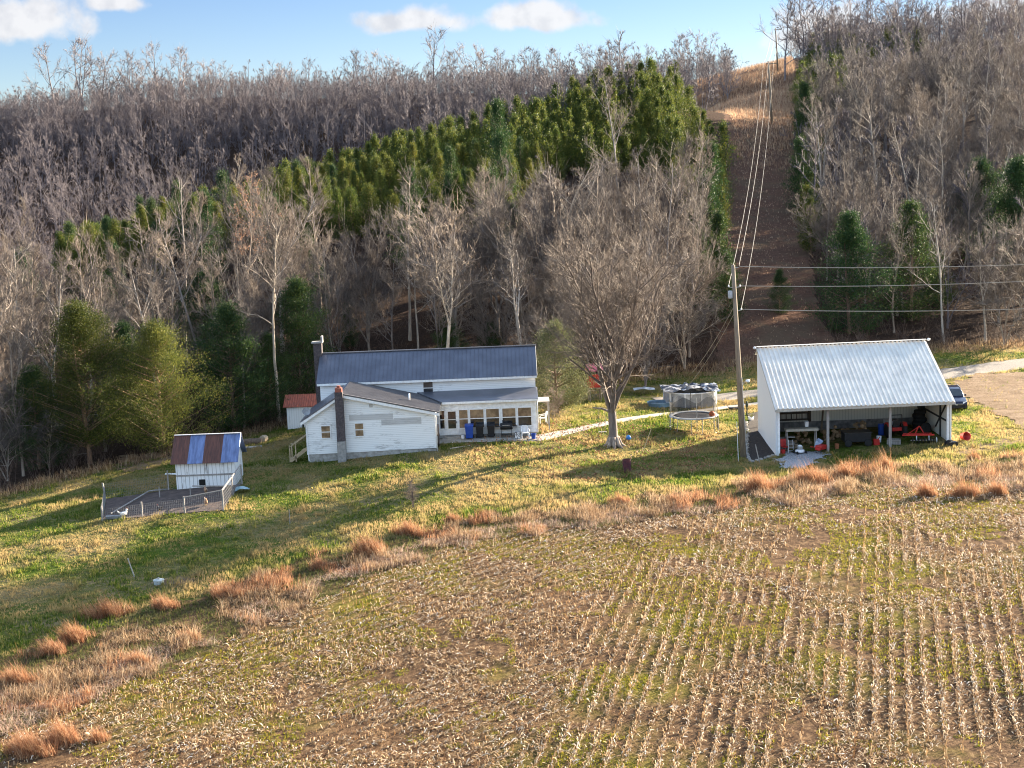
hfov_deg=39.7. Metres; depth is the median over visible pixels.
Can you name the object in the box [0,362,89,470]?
evergreen tree
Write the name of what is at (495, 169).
cedar tree
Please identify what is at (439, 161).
cedar tree
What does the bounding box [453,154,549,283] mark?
bare tree
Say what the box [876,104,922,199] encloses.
bare tree
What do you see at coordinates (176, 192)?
cedar tree
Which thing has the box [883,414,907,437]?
tractor
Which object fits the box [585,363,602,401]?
play tower
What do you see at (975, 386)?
dirt yard
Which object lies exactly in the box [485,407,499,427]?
window
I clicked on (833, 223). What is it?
bare tree
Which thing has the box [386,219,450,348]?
bare tree
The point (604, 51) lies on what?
bare tree
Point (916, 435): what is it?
disc harrow
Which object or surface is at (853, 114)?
bare tree
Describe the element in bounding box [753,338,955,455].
machine shed
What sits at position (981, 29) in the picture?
bare tree
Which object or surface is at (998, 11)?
bare tree
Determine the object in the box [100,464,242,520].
pen fence
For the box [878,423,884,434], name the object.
oil drum
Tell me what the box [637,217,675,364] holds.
bare tree
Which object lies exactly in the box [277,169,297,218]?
cedar tree
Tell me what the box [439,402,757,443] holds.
footpath
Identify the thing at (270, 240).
cedar tree
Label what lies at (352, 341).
cedar tree
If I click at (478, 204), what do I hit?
bare tree
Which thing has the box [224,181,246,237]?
cedar tree
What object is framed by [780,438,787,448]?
folding chair
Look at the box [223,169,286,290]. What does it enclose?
oak tree
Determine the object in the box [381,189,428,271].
cedar tree
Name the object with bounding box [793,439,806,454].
push mower
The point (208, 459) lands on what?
chicken coop
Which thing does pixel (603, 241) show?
bare tree
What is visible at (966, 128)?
bare tree
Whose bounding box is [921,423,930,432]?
tyre
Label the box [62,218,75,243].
cedar tree
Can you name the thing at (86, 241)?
bare tree
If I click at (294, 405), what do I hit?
outbuilding
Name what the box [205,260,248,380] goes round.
bare tree
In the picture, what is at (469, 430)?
wheelie bin
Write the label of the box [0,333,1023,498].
verge grass
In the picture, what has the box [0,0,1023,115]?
sky
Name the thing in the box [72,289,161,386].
bare tree
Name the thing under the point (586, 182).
bare tree
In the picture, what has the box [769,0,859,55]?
bare tree
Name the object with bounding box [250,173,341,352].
bare tree
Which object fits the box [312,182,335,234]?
cedar tree
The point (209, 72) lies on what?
bare tree
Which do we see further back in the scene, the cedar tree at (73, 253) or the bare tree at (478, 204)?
the cedar tree at (73, 253)
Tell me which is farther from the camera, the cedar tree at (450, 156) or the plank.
the cedar tree at (450, 156)
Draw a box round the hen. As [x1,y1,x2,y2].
[118,508,126,515]
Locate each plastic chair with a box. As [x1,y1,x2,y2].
[521,425,529,437]
[538,411,547,423]
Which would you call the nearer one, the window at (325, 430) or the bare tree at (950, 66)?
the window at (325, 430)
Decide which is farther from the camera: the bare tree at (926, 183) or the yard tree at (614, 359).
the bare tree at (926, 183)
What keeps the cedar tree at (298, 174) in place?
on the hill ground at (426, 341)
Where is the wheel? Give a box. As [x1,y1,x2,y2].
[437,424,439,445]
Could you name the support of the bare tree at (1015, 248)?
on the hill ground at (426, 341)
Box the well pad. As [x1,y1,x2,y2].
[151,576,193,587]
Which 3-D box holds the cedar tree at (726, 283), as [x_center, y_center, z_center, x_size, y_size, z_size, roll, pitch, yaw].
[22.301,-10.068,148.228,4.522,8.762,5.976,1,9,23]
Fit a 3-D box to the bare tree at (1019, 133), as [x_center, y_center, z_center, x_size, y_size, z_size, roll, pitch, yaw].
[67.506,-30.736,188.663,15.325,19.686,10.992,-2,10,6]
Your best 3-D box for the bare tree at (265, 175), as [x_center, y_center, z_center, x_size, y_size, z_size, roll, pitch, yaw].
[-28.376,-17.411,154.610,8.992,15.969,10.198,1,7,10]
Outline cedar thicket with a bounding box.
[54,24,924,267]
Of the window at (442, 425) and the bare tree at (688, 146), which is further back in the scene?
the bare tree at (688, 146)
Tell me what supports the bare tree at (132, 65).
on the hill ground at (426, 341)
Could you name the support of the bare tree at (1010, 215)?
on the hill ground at (426, 341)
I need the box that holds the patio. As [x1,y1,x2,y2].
[441,435,541,441]
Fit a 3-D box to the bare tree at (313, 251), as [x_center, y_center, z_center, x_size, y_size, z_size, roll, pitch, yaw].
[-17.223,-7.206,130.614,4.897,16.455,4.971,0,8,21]
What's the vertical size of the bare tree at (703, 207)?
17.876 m
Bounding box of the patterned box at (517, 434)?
[515,431,519,438]
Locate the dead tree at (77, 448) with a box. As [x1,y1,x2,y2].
[64,356,97,455]
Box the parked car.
[948,384,967,408]
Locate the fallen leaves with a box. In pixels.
[450,420,738,480]
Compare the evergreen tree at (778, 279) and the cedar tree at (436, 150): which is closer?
the evergreen tree at (778, 279)
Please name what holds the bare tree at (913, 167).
on the hill ground at (426, 341)
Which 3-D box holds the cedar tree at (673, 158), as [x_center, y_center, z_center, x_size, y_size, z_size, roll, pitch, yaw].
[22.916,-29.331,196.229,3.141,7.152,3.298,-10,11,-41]
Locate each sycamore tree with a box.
[112,185,219,378]
[391,183,504,346]
[516,142,609,306]
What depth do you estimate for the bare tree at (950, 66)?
224.86 m
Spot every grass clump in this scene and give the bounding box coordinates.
[0,658,43,685]
[0,722,58,759]
[36,637,69,656]
[41,704,83,748]
[47,619,98,645]
[74,590,136,620]
[84,721,114,744]
[121,647,152,665]
[142,591,183,610]
[176,627,203,641]
[201,575,246,599]
[266,573,293,585]
[302,554,329,569]
[346,531,388,558]
[387,516,423,536]
[442,508,465,521]
[601,489,634,504]
[666,489,680,503]
[742,467,778,492]
[787,457,835,485]
[827,459,859,478]
[871,446,896,471]
[910,472,937,496]
[939,476,983,497]
[960,445,980,460]
[982,478,1008,494]
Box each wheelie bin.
[465,423,473,437]
[475,423,483,436]
[487,423,494,436]
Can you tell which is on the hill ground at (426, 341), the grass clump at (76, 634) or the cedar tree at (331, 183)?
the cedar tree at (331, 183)
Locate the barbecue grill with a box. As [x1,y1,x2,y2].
[495,420,516,437]
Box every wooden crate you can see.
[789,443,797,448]
[887,438,900,444]
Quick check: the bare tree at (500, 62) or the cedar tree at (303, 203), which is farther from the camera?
the bare tree at (500, 62)
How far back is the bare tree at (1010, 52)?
232.14 m
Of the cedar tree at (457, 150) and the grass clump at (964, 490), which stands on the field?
the grass clump at (964, 490)
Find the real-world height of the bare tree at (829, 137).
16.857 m
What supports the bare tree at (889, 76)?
on the hill ground at (426, 341)
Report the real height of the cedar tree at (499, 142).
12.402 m
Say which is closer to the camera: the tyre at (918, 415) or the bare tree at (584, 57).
the tyre at (918, 415)
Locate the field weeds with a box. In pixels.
[0,486,1023,767]
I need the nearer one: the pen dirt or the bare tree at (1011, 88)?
the pen dirt
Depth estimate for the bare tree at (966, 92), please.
232.46 m
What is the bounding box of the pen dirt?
[103,484,241,519]
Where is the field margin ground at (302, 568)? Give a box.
[0,456,1023,733]
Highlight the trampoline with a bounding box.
[669,391,718,433]
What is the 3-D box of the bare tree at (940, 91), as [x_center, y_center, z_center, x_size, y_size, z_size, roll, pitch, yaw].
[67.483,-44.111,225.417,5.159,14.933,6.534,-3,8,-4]
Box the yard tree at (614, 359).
[529,183,706,448]
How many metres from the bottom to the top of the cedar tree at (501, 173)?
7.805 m
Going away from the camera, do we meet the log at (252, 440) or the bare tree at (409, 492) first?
the bare tree at (409, 492)
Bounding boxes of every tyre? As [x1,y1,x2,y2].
[912,413,924,417]
[912,421,925,425]
[913,417,926,421]
[914,409,925,413]
[917,406,924,409]
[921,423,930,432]
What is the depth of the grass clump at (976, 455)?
100.34 m
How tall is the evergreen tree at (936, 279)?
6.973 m
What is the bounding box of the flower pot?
[748,413,755,420]
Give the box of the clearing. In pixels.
[690,59,835,370]
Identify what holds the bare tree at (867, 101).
on the hill ground at (426, 341)
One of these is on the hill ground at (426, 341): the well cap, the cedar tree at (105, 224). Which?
the cedar tree at (105, 224)
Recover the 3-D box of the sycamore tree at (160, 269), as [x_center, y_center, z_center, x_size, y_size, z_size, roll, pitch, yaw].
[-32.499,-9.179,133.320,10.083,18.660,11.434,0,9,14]
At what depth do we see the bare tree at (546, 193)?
147.21 m
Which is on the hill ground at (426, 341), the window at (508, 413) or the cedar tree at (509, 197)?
the cedar tree at (509, 197)
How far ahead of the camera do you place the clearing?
174.17 m
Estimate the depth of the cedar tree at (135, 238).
167.93 m
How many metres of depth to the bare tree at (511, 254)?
130.02 m
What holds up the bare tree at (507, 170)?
on the hill ground at (426, 341)
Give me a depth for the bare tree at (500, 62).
376.68 m
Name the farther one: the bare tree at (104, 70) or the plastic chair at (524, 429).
the bare tree at (104, 70)
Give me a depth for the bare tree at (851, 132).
193.13 m
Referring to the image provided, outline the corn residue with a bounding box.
[0,485,1023,767]
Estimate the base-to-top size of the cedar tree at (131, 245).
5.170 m
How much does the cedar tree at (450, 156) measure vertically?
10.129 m
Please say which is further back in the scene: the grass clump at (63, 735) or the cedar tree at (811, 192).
the cedar tree at (811, 192)
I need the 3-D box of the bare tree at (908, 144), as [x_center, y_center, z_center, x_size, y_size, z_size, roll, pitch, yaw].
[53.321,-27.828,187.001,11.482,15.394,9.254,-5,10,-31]
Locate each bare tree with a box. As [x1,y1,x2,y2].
[0,206,91,393]
[0,225,60,432]
[0,230,80,407]
[0,240,90,456]
[0,258,37,475]
[0,269,40,436]
[0,270,25,413]
[0,270,50,411]
[0,378,50,480]
[3,188,35,254]
[4,248,61,338]
[15,294,68,400]
[21,37,71,105]
[29,405,71,469]
[54,31,100,108]
[55,242,140,451]
[56,202,114,426]
[58,216,111,408]
[71,49,134,103]
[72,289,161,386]
[86,243,125,423]
[96,229,189,372]
[98,50,150,100]
[115,239,187,442]
[117,218,169,321]
[123,151,225,365]
[129,35,178,104]
[132,197,215,391]
[132,255,193,399]
[145,261,200,429]
[159,42,197,98]
[175,164,220,361]
[179,242,278,393]
[188,57,233,101]
[195,235,255,310]
[200,156,287,284]
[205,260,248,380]
[210,268,299,408]
[220,222,268,427]
[224,202,297,420]
[229,145,256,187]
[229,172,325,336]
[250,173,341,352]
[261,62,297,98]
[267,239,319,374]
[290,135,336,312]
[295,56,324,94]
[300,199,405,350]
[303,238,374,351]
[304,217,348,351]
[340,50,371,90]
[358,49,404,93]
[359,245,409,349]
[371,156,460,340]
[383,62,418,86]
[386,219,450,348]
[394,182,480,309]
[395,195,473,347]
[404,476,419,506]
[405,227,478,347]
[420,23,459,88]
[426,170,535,311]
[431,177,456,280]
[435,223,494,346]
[439,49,462,80]
[439,171,542,333]
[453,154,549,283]
[454,42,496,97]
[459,247,538,346]
[474,157,519,289]
[476,43,528,85]
[485,218,548,344]
[499,212,564,342]
[502,151,600,315]
[505,221,611,369]
[506,293,577,383]
[514,168,611,330]
[523,50,550,94]
[527,226,628,363]
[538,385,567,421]
[542,45,561,80]
[548,248,575,358]
[557,141,648,263]
[559,194,653,298]
[568,65,639,212]
[568,155,635,330]
[570,150,593,231]
[574,42,609,87]
[582,169,704,330]
[583,37,635,78]
[585,143,658,265]
[610,227,644,366]
[615,276,679,386]
[621,141,694,243]
[623,136,671,246]
[624,122,713,262]
[627,139,702,343]
[631,43,662,71]
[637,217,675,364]
[642,190,670,323]
[643,237,731,368]
[651,216,725,315]
[657,121,715,252]
[659,192,732,356]
[661,156,714,303]
[668,32,699,72]
[678,28,730,75]
[683,113,728,247]
[708,55,748,98]
[749,0,820,80]
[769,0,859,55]
[772,0,837,57]
[785,162,869,277]
[787,59,838,133]
[790,99,844,213]
[794,64,845,113]
[795,90,828,161]
[798,144,846,280]
[802,4,869,52]
[806,97,842,201]
[807,47,835,102]
[808,31,878,151]
[814,91,844,186]
[815,0,876,45]
[817,163,900,302]
[820,136,903,252]
[824,44,878,160]
[828,86,897,161]
[836,39,871,140]
[836,120,862,198]
[836,134,863,205]
[838,151,889,213]
[840,23,864,117]
[843,44,868,119]
[843,196,897,275]
[846,70,889,205]
[848,0,898,47]
[848,0,929,49]
[850,103,887,230]
[854,51,889,149]
[854,72,881,169]
[858,74,880,173]
[860,126,884,214]
[864,59,909,172]
[866,49,918,114]
[866,65,885,141]
[866,152,911,287]
[868,54,904,166]
[868,175,928,315]
[868,212,916,332]
[869,54,882,79]
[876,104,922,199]
[878,0,949,57]
[878,166,936,307]
[880,35,924,110]
[881,51,926,122]
[881,79,943,155]
[884,119,955,205]
[886,75,922,148]
[889,159,938,273]
[893,188,971,343]
[897,40,968,115]
[898,82,939,202]
[899,21,930,123]
[900,65,967,166]
[901,149,940,269]
[906,15,973,75]
[906,112,959,237]
[908,172,950,269]
[910,38,959,123]
[911,80,968,181]
[912,175,961,298]
[913,146,963,250]
[915,106,943,163]
[917,89,962,163]
[918,0,954,49]
[927,28,951,108]
[927,149,998,268]
[928,59,985,155]
[928,64,950,130]
[930,206,956,315]
[931,123,976,215]
[933,118,963,201]
[935,53,981,131]
[940,0,982,53]
[942,105,1012,182]
[944,67,978,162]
[945,52,978,141]
[948,95,1000,162]
[948,157,994,288]
[950,39,987,125]
[952,0,1012,39]
[952,20,990,120]
[953,51,995,146]
[954,198,1023,345]
[957,4,996,88]
[961,240,1016,341]
[962,28,1005,112]
[963,225,1010,315]
[965,34,1006,132]
[966,125,1005,226]
[968,94,1023,194]
[969,212,1005,299]
[970,51,1021,136]
[970,58,1010,132]
[973,84,1023,182]
[974,0,1023,43]
[975,76,1016,162]
[976,210,1019,322]
[978,34,1020,107]
[986,34,1019,103]
[990,136,1020,200]
[990,203,1023,318]
[991,23,1023,114]
[991,34,1023,101]
[991,73,1023,139]
[993,68,1023,157]
[994,87,1023,125]
[994,104,1023,155]
[995,70,1023,151]
[999,1,1023,88]
[1002,183,1021,249]
[1004,30,1023,98]
[1009,55,1023,114]
[1011,43,1023,117]
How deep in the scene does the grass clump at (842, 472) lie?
97.51 m
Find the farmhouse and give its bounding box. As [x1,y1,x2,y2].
[289,335,549,462]
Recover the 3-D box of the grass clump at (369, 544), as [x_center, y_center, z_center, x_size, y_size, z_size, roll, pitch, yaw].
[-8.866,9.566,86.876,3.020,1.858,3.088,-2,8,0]
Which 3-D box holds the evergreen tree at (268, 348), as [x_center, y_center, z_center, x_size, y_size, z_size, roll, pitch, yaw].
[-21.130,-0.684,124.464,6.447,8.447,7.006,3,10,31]
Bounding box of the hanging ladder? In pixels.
[780,411,810,421]
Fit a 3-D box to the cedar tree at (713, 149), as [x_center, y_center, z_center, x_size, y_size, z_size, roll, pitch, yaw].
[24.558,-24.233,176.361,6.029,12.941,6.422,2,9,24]
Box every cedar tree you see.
[3,294,149,463]
[48,230,69,284]
[52,235,76,268]
[54,243,91,296]
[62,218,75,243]
[76,224,89,282]
[77,218,91,268]
[78,221,108,284]
[87,234,107,266]
[88,312,246,454]
[90,233,110,291]
[91,222,101,239]
[96,241,133,322]
[100,214,120,254]
[102,216,135,264]
[105,236,124,280]
[120,217,134,264]
[125,227,145,263]
[126,212,147,247]
[126,230,146,269]
[129,194,151,232]
[129,205,147,244]
[141,221,171,256]
[143,205,166,248]
[144,194,160,231]
[148,245,169,277]
[156,195,171,247]
[156,206,170,248]
[156,227,171,268]
[161,203,181,253]
[162,178,188,241]
[169,201,199,260]
[180,195,198,239]
[186,185,230,281]
[191,210,202,256]
[203,200,224,249]
[207,201,234,258]
[211,167,246,247]
[217,197,238,251]
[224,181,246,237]
[241,182,252,227]
[247,201,266,255]
[255,201,295,274]
[264,191,279,233]
[266,167,284,212]
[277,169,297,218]
[279,165,293,214]
[287,189,298,231]
[288,157,309,194]
[291,165,303,201]
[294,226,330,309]
[295,179,315,226]
[295,193,315,243]
[299,164,313,198]
[306,172,318,202]
[307,199,325,236]
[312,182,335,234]
[313,171,320,199]
[316,163,329,192]
[319,173,339,229]
[324,174,343,214]
[326,161,341,196]
[326,186,352,242]
[328,162,338,184]
[330,176,343,204]
[333,155,348,211]
[335,184,368,237]
[338,296,360,348]
[339,161,365,202]
[340,178,348,214]
[345,199,362,232]
[346,169,358,212]
[350,181,389,238]
[352,159,360,177]
[355,178,368,219]
[357,153,372,187]
[358,170,365,192]
[358,187,374,228]
[366,185,385,230]
[368,155,388,191]
[372,171,387,210]
[373,168,392,226]
[374,162,388,200]
[377,151,396,187]
[379,193,411,238]
[380,155,396,206]
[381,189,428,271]
[386,189,395,219]
[388,172,399,203]
[392,162,402,181]
[395,180,403,194]
[396,176,406,222]
[399,165,428,229]
[405,141,418,185]
[407,148,421,178]
[409,166,421,216]
[413,165,444,234]
[417,157,432,190]
[418,165,434,218]
[420,164,441,199]
[429,144,443,176]
[433,154,444,194]
[433,187,445,218]
[434,140,471,213]
[438,182,456,225]
[442,139,458,176]
[442,170,457,212]
[448,169,470,232]
[452,142,469,169]
[455,143,470,188]
[460,166,476,199]
[463,167,477,209]
[467,141,482,179]
[467,157,489,206]
[468,136,482,169]
[468,165,512,252]
[472,157,480,191]
[475,94,522,181]
[486,128,519,217]
[488,149,495,164]
[490,164,500,184]
[497,166,511,198]
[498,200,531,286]
[504,146,525,200]
[504,191,514,226]
[513,136,526,178]
[517,141,541,183]
[523,158,535,191]
[531,140,546,185]
[541,147,554,179]
[548,127,569,177]
[551,153,567,181]
[666,158,687,197]
[667,147,687,180]
[670,167,688,204]
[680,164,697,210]
[681,164,734,251]
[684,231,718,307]
[694,137,736,232]
[705,207,741,301]
[708,248,748,324]
[712,185,733,232]
[714,158,736,195]
[716,168,736,209]
[780,134,816,213]
[790,79,821,151]
[791,183,821,228]
[795,196,819,254]
[796,177,824,207]
[796,187,822,244]
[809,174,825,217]
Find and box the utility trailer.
[840,429,871,446]
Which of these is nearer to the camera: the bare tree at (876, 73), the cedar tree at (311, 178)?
the cedar tree at (311, 178)
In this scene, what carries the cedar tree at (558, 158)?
on the hill ground at (426, 341)
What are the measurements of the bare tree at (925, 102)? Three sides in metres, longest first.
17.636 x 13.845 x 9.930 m
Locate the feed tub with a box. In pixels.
[960,432,970,440]
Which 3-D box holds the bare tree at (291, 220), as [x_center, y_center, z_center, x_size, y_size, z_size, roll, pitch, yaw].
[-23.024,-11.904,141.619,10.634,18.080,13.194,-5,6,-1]
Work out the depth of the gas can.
107.02 m
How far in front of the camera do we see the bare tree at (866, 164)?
182.82 m
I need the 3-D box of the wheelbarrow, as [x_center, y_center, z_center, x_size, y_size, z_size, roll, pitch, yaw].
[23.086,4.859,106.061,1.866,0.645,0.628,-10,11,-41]
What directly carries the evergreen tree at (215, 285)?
on the hill ground at (426, 341)
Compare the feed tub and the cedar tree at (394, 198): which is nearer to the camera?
the feed tub
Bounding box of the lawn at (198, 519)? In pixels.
[0,343,1023,656]
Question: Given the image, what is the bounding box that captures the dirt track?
[953,434,1023,456]
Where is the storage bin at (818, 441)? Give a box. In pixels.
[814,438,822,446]
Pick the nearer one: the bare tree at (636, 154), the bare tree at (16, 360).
the bare tree at (16, 360)
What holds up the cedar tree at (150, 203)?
on the hill ground at (426, 341)
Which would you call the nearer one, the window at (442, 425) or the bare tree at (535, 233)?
the window at (442, 425)
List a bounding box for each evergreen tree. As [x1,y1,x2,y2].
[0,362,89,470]
[86,317,174,427]
[165,268,239,386]
[183,297,292,431]
[233,332,304,420]
[246,272,340,393]
[430,313,472,347]
[474,321,507,346]
[532,317,597,414]
[761,268,798,314]
[797,210,910,335]
[862,198,959,323]
[919,249,963,306]
[933,153,1012,261]
[961,153,1023,273]
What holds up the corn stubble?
on the field
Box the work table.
[784,427,817,450]
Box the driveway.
[653,358,1023,399]
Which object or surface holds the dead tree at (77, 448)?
on the hill ground at (426, 341)
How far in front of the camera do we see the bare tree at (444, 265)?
127.19 m
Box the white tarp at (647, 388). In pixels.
[633,387,654,390]
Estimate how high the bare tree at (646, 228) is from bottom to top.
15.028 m
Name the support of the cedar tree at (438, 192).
on the hill ground at (426, 341)
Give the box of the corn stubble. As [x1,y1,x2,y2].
[1,485,1023,767]
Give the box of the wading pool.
[647,400,670,407]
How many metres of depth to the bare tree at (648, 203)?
142.65 m
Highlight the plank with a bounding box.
[820,410,823,430]
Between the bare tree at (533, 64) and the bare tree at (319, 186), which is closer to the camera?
the bare tree at (319, 186)
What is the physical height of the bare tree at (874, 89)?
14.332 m
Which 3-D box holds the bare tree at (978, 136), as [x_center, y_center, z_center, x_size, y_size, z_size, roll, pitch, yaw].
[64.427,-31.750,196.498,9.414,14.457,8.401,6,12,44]
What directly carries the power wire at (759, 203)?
attached to the utility pole at (741, 414)
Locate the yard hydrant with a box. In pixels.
[745,401,747,415]
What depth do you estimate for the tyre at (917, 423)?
110.58 m
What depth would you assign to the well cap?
84.23 m
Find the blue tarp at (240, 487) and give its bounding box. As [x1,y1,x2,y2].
[235,486,249,490]
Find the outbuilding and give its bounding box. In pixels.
[283,394,316,428]
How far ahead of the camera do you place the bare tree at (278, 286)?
119.21 m
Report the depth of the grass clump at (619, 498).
93.86 m
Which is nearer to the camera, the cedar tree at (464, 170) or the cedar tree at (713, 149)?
the cedar tree at (713, 149)
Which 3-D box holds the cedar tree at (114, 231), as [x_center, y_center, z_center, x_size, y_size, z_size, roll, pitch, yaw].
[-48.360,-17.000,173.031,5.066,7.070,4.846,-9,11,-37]
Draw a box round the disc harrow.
[902,426,936,442]
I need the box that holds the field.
[0,486,1023,767]
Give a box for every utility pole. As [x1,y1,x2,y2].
[728,265,749,457]
[766,62,776,122]
[775,28,779,73]
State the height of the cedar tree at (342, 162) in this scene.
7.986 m
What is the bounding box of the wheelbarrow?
[810,444,829,450]
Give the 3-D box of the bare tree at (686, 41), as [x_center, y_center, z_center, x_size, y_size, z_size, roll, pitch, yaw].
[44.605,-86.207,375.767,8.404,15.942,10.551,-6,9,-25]
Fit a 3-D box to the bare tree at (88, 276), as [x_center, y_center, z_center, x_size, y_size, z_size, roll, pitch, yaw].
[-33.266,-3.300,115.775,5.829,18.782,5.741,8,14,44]
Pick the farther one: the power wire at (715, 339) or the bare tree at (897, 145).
the bare tree at (897, 145)
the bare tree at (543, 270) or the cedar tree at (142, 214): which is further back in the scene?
the cedar tree at (142, 214)
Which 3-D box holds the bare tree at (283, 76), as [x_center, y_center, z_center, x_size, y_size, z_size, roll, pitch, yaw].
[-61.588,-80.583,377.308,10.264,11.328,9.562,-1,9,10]
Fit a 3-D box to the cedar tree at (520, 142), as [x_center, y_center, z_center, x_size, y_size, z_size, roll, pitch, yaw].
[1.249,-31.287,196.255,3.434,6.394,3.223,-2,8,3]
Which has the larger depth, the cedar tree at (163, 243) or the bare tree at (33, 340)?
the cedar tree at (163, 243)
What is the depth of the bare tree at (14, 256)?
118.94 m
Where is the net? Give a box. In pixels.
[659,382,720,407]
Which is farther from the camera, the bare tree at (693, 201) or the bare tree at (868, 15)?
the bare tree at (868, 15)
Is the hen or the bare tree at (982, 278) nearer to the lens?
the hen
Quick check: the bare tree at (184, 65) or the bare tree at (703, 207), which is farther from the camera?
the bare tree at (184, 65)
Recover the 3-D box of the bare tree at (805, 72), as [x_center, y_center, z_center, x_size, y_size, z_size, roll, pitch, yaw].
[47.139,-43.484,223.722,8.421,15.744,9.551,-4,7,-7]
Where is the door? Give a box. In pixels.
[445,408,458,434]
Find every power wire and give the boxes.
[682,316,732,392]
[692,309,732,372]
[729,63,763,282]
[739,61,768,263]
[740,264,1023,267]
[741,63,773,307]
[742,309,1014,311]
[763,281,1023,286]
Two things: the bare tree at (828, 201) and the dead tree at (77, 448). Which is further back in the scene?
the bare tree at (828, 201)
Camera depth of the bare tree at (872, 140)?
190.95 m
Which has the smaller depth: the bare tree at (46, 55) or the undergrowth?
the undergrowth
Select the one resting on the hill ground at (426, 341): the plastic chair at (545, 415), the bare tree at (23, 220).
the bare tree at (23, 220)
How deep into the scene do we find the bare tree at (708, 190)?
157.29 m
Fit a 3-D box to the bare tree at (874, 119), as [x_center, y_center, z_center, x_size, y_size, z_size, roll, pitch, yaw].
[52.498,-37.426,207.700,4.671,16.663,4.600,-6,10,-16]
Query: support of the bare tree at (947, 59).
on the hill ground at (426, 341)
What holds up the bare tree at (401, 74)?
on the hill ground at (426, 341)
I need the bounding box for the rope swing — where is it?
[592,407,607,431]
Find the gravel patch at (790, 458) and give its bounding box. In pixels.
[772,451,829,468]
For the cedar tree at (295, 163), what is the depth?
186.88 m
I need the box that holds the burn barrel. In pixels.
[622,458,630,472]
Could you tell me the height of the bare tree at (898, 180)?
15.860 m
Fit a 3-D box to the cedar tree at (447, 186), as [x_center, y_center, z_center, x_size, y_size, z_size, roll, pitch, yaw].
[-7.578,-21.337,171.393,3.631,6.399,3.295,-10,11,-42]
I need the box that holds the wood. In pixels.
[0,0,1023,328]
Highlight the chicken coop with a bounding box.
[170,432,246,489]
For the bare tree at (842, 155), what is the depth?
173.11 m
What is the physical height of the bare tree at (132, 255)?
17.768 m
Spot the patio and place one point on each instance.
(484, 438)
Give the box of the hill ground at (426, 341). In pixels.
[0,39,1023,495]
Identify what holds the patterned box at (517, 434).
on the patio
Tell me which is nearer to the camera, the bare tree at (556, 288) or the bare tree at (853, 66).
the bare tree at (556, 288)
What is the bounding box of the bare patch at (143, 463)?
[113,452,170,473]
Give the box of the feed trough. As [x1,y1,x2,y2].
[105,515,121,518]
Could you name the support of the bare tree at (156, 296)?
on the hill ground at (426, 341)
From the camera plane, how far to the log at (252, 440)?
115.51 m
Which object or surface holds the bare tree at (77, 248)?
on the hill ground at (426, 341)
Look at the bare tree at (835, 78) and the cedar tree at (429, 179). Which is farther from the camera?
the bare tree at (835, 78)
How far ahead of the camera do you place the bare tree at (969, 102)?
212.97 m
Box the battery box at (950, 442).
[944,439,957,445]
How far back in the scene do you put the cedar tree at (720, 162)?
195.12 m
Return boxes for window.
[320,425,330,438]
[354,422,364,436]
[422,382,433,391]
[439,409,445,429]
[458,409,468,428]
[469,408,484,427]
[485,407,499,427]
[501,407,516,426]
[517,406,531,426]
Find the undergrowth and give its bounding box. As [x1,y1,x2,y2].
[0,153,1023,490]
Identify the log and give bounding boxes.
[243,438,261,444]
[259,435,267,441]
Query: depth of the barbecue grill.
109.66 m
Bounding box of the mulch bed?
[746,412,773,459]
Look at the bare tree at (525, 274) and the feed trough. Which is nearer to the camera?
the feed trough
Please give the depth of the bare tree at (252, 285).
128.16 m
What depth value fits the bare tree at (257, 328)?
126.04 m
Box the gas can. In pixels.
[873,437,879,444]
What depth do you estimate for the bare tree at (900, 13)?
324.98 m
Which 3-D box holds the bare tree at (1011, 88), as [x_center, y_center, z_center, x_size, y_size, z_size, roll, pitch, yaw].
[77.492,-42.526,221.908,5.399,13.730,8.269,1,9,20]
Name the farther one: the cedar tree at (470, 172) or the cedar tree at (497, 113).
the cedar tree at (497, 113)
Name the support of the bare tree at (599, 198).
on the hill ground at (426, 341)
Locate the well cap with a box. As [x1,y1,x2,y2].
[153,577,163,585]
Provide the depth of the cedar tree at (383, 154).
190.78 m
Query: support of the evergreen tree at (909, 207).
on the hill ground at (426, 341)
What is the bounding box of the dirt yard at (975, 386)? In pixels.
[947,372,1023,428]
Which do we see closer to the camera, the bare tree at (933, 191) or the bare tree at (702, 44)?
the bare tree at (933, 191)

